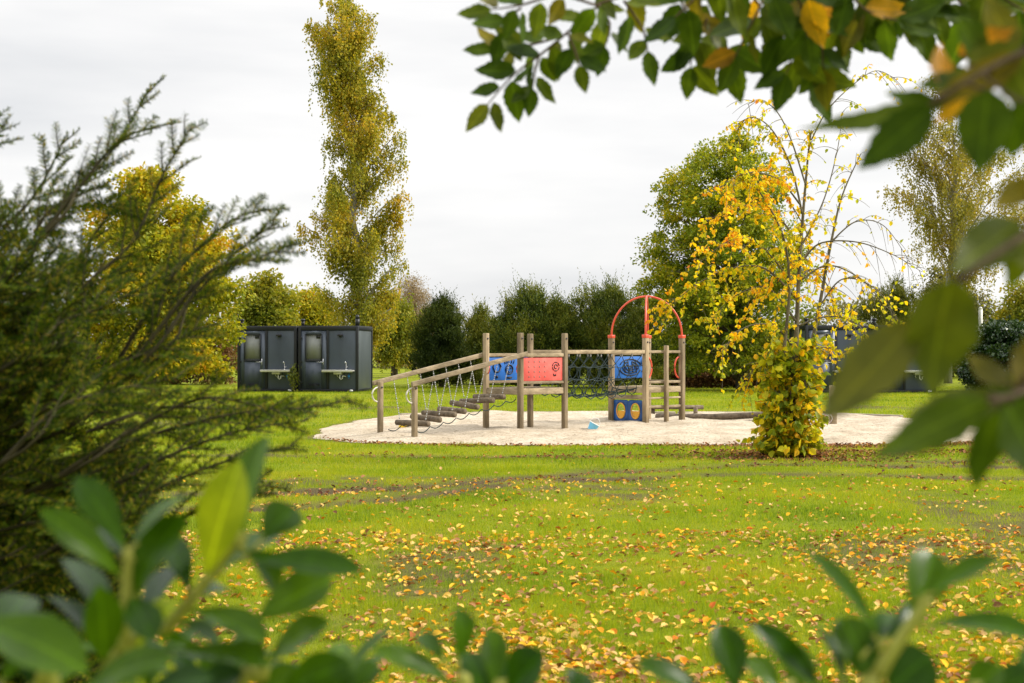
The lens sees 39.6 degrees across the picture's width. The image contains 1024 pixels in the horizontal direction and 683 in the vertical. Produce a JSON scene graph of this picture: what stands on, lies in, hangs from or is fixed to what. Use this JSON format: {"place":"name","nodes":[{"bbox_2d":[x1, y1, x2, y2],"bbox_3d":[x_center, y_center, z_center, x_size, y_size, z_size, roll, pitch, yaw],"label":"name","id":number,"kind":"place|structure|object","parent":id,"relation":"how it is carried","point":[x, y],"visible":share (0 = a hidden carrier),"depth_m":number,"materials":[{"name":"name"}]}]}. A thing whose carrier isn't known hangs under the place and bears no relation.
{"place":"outdoors","nodes":[
{"label":"outdoors","id":0,"kind":"place"},
{"bbox_2d":[0,0,1023,334],"label":"sky","id":1,"kind":"structure","parent":0,"point":[564,187],"materials":[{"name":"white"}]},
{"bbox_2d":[50,355,1023,682],"bbox_3d":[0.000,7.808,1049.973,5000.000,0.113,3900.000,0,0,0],"label":"lawn","id":2,"kind":"structure","parent":0,"point":[478,555],"depth_m":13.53,"materials":[{"name":"plant"}]},
{"bbox_2d":[81,333,236,384],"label":"russet bush","id":3,"kind":"object","parent":2,"relation":"on","point":[227,350],"visible":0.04,"depth_m":65.74,"materials":[{"name":"green plant"}]},
{"bbox_2d":[63,161,256,395],"bbox_3d":[-12.018,-2.043,48.024,6.732,7.967,5.866,0,0,0],"label":"yellow tree","id":4,"kind":"object","parent":2,"relation":"on","point":[174,214],"visible":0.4,"depth_m":47.19,"materials":[{"name":"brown plant"}]},
{"bbox_2d":[0,74,370,682],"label":"yew tree","id":5,"kind":"object","parent":2,"relation":"on","point":[46,407],"visible":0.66,"depth_m":3.85,"materials":[{"name":"green plant"}]},
{"bbox_2d":[0,436,395,682],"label":"evergreen shrub","id":6,"kind":"object","parent":2,"relation":"on","point":[40,647],"visible":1,"depth_m":1.32,"materials":[{"name":"green plant"}]},
{"bbox_2d":[220,268,305,376],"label":"green tree","id":7,"kind":"object","parent":2,"relation":"on","point":[271,303],"visible":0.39,"depth_m":73.17,"materials":[{"name":"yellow plant"}]},
{"bbox_2d":[237,319,297,391],"bbox_3d":[-9.279,0.532,55.593,2.350,2.790,2.722,0,0,8],"label":"sanitary cabin","id":8,"kind":"object","parent":2,"relation":"on","point":[267,356],"visible":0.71,"depth_m":54.63,"materials":[{"name":"black metal"}]},
{"bbox_2d":[240,331,264,388],"bbox_3d":[-9.984,0.702,54.725,1.005,2.220,0.063,0,0,8],"label":"door","id":9,"kind":"structure","parent":8,"relation":"in","point":[252,352],"depth_m":54.72,"materials":[{"name":"grey metal"}]},
{"bbox_2d":[286,363,301,391],"bbox_3d":[-8.271,1.401,54.004,0.555,1.198,0.549,0,0,0],"label":"plant","id":10,"kind":"object","parent":2,"relation":"on","point":[291,376],"visible":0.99,"depth_m":53.97,"materials":[{"name":"green plant"}]},
{"bbox_2d":[291,282,340,325],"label":"green tree","id":11,"kind":"object","parent":2,"relation":"on","point":[304,310],"visible":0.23,"depth_m":79.46,"materials":[{"name":"brown plant"}]},
{"bbox_2d":[298,315,372,391],"bbox_3d":[-6.879,0.455,55.234,2.350,2.940,2.722,0,0,8],"label":"sanitary cabin","id":12,"kind":"object","parent":2,"relation":"on","point":[335,358],"visible":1,"depth_m":54.30,"materials":[{"name":"grey metal"}]},
{"bbox_2d":[301,331,326,388],"bbox_3d":[-7.584,0.700,54.365,1.005,2.220,0.063,0,0,8],"label":"door","id":13,"kind":"structure","parent":12,"relation":"in","point":[313,343],"depth_m":54.36,"materials":[{"name":"grey metal"}]},
{"bbox_2d":[283,0,413,365],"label":"birch tree","id":14,"kind":"object","parent":2,"relation":"on","point":[346,85],"visible":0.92,"depth_m":63.62,"materials":[{"name":"green plant"}]},
{"bbox_2d":[373,345,410,375],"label":"russet bush","id":15,"kind":"object","parent":2,"relation":"on","point":[379,362],"visible":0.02,"depth_m":87.91,"materials":[{"name":"brown plant"}]},
{"bbox_2d":[372,290,422,375],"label":"green tree","id":16,"kind":"object","parent":2,"relation":"on","point":[396,354],"visible":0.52,"depth_m":81.25,"materials":[{"name":"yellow plant"}]},
{"bbox_2d":[394,271,436,368],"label":"bare tree","id":17,"kind":"object","parent":2,"relation":"on","point":[421,297],"visible":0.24,"depth_m":95.64,"materials":[{"name":"brown plant"}]},
{"bbox_2d":[390,282,476,386],"bbox_3d":[-3.348,-0.264,61.148,3.862,4.617,3.202,0,0,0],"label":"yew bush","id":18,"kind":"object","parent":2,"relation":"on","point":[438,335],"visible":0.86,"depth_m":60.46,"materials":[{"name":"green plant"}]},
{"bbox_2d":[354,607,594,682],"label":"evergreen shrub","id":19,"kind":"object","parent":2,"relation":"on","point":[492,662],"visible":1,"depth_m":1.40,"materials":[{"name":"green plant"}]},
{"bbox_2d":[455,294,505,384],"bbox_3d":[-1.441,-0.093,64.864,3.536,4.268,3.078,0,0,0],"label":"yew bush","id":20,"kind":"object","parent":2,"relation":"on","point":[478,321],"visible":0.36,"depth_m":64.50,"materials":[{"name":"green plant"}]},
{"bbox_2d":[38,286,991,368],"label":"distant wood","id":21,"kind":"object","parent":2,"relation":"on","point":[839,305],"visible":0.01,"depth_m":125.10,"materials":[{"name":"green plant"}]},
{"bbox_2d":[472,264,596,386],"bbox_3d":[0.988,-0.650,60.172,5.699,5.345,5.052,0,0,0],"label":"evergreen tree","id":22,"kind":"object","parent":2,"relation":"on","point":[534,314],"visible":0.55,"depth_m":59.32,"materials":[{"name":"green plant"}]},
{"bbox_2d":[463,313,676,384],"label":"evergreen hedge","id":23,"kind":"object","parent":2,"relation":"on","point":[592,363],"depth_m":65.44,"materials":[{"name":"green plant"}]},
{"bbox_2d":[141,444,1023,682],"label":"fallen leaves","id":24,"kind":"object","parent":2,"relation":"on","point":[951,671],"visible":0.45,"depth_m":9.61,"materials":[{"name":"yellow plant"}]},
{"bbox_2d":[559,266,675,388],"bbox_3d":[4.603,-0.608,59.934,6.517,5.292,5.233,0,0,0],"label":"evergreen tree","id":25,"kind":"object","parent":2,"relation":"on","point":[605,305],"visible":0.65,"depth_m":59.09,"materials":[{"name":"green plant"}]},
{"bbox_2d":[251,435,1016,510],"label":"leaf litter","id":26,"kind":"object","parent":2,"relation":"on","point":[819,453],"visible":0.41,"depth_m":21.40,"materials":[{"name":"brown plant"}]},
{"bbox_2d":[313,410,974,445],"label":"sand","id":27,"kind":"structure","parent":2,"relation":"on","point":[547,429],"depth_m":26.46,"materials":[{"name":"beige sand"}]},
{"bbox_2d":[371,295,685,436],"bbox_3d":[0.573,0.439,27.767,7.763,2.850,1.110,0,0,-45],"label":"climbing frame","id":28,"kind":"object","parent":27,"relation":"on","point":[520,367],"visible":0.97,"depth_m":27.53,"materials":[{"name":"brown wood"}]},
{"bbox_2d":[588,418,599,428],"bbox_3d":[1.513,1.547,26.299,0.221,0.276,0.201,0,0,27],"label":"toy bucket","id":29,"kind":"object","parent":27,"relation":"on","point":[592,425],"visible":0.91,"depth_m":26.22,"materials":[{"name":"blue plastic"}]},
{"bbox_2d":[651,405,703,413],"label":"balance beam","id":30,"kind":"structure","parent":27,"relation":"on","point":[695,408],"depth_m":33.31,"materials":[{"name":"brown wood"}]},
{"bbox_2d":[655,385,836,423],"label":"balance beam","id":31,"kind":"structure","parent":27,"relation":"on","point":[732,416],"depth_m":31.07,"materials":[{"name":"brown wood"}]},
{"bbox_2d":[399,411,902,416],"bbox_3d":[3.264,1.782,34.305,11.841,0.130,1.680,0,0,4],"label":"timber edging","id":32,"kind":"object","parent":2,"relation":"on","point":[662,412],"visible":0.19,"depth_m":33.97,"materials":[{"name":"brown wood"}]},
{"bbox_2d":[669,364,769,387],"bbox_3d":[9.383,1.512,59.501,6.125,1.251,1.308,0,0,0],"label":"hedge","id":33,"kind":"object","parent":2,"relation":"on","point":[705,379],"visible":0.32,"depth_m":59.24,"materials":[{"name":"green plant"}]},
{"bbox_2d":[630,130,823,390],"bbox_3d":[8.398,-3.190,56.109,7.581,10.349,6.553,0,0,0],"label":"hornbeam tree","id":34,"kind":"object","parent":2,"relation":"on","point":[702,162],"visible":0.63,"depth_m":55.04,"materials":[{"name":"green plant"}]},
{"bbox_2d":[456,0,1023,489],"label":"overhanging tree","id":35,"kind":"object","parent":2,"relation":"on","point":[934,336],"visible":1,"depth_m":1.48,"materials":[{"name":"green plant"}]},
{"bbox_2d":[652,312,866,380],"bbox_3d":[11.416,0.108,63.252,10.922,3.898,4.221,0,0,0],"label":"hedge","id":36,"kind":"object","parent":2,"relation":"on","point":[811,323],"depth_m":62.72,"materials":[{"name":"green plant"}]},
{"bbox_2d":[645,64,928,457],"bbox_3d":[4.089,-1.197,21.441,4.326,5.986,2.188,0,0,-9],"label":"yellow tree","id":37,"kind":"object","parent":2,"relation":"on","point":[786,406],"visible":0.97,"depth_m":21.25,"materials":[{"name":"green plant"}]},
{"bbox_2d":[789,318,867,392],"bbox_3d":[12.053,0.523,54.066,2.350,2.790,2.722,0,0,-4],"label":"sanitary cabin","id":38,"kind":"object","parent":2,"relation":"on","point":[842,343],"visible":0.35,"depth_m":53.09,"materials":[{"name":"grey metal"}]},
{"bbox_2d":[808,330,834,389],"bbox_3d":[11.544,0.693,53.047,1.005,2.220,0.108,0,0,-4],"label":"door","id":39,"kind":"structure","parent":38,"relation":"in","point":[828,380],"depth_m":53.07,"materials":[{"name":"grey metal"}]},
{"bbox_2d":[634,550,1023,682],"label":"evergreen shrub","id":40,"kind":"object","parent":2,"relation":"on","point":[856,644],"visible":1,"depth_m":1.26,"materials":[{"name":"green plant"}]},
{"bbox_2d":[853,270,924,325],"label":"evergreen tree","id":41,"kind":"object","parent":2,"relation":"on","point":[900,292],"visible":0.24,"depth_m":65.47,"materials":[{"name":"green plant"}]},
{"bbox_2d":[868,318,927,392],"bbox_3d":[14.653,0.525,54.266,2.350,2.790,2.722,0,0,-4],"label":"sanitary cabin","id":42,"kind":"object","parent":2,"relation":"on","point":[911,382],"visible":0.16,"depth_m":53.32,"materials":[{"name":"grey metal"}]},
{"bbox_2d":[893,378,902,389],"bbox_3d":[14.154,0.694,53.270,0.985,2.220,0.063,0,0,-4],"label":"door","id":43,"kind":"structure","parent":42,"relation":"in","point":[899,386],"depth_m":53.28,"materials":[{"name":"grey metal"}]},
{"bbox_2d":[876,73,1023,382],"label":"birch tree","id":44,"kind":"object","parent":2,"relation":"on","point":[952,204],"visible":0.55,"depth_m":67.41,"materials":[{"name":"green plant"}]},
{"bbox_2d":[910,263,994,376],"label":"grey tree","id":45,"kind":"object","parent":2,"relation":"on","point":[931,283],"visible":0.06,"depth_m":83.80,"materials":[{"name":"green plant"}]},
{"bbox_2d":[953,314,1023,387],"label":"laurel bush","id":46,"kind":"object","parent":2,"relation":"on","point":[999,341],"visible":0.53,"depth_m":53.41,"materials":[{"name":"green plant"}]},
{"bbox_2d":[981,280,1023,323],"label":"grey tree","id":47,"kind":"object","parent":2,"relation":"on","point":[1014,302],"visible":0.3,"depth_m":79.41,"materials":[{"name":"yellow plant"}]},
{"bbox_2d":[978,307,982,325],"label":"marker pole","id":48,"kind":"object","parent":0,"point":[980,311],"visible":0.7,"depth_m":67.94,"materials":[{"name":"white plastic"}]}
]}

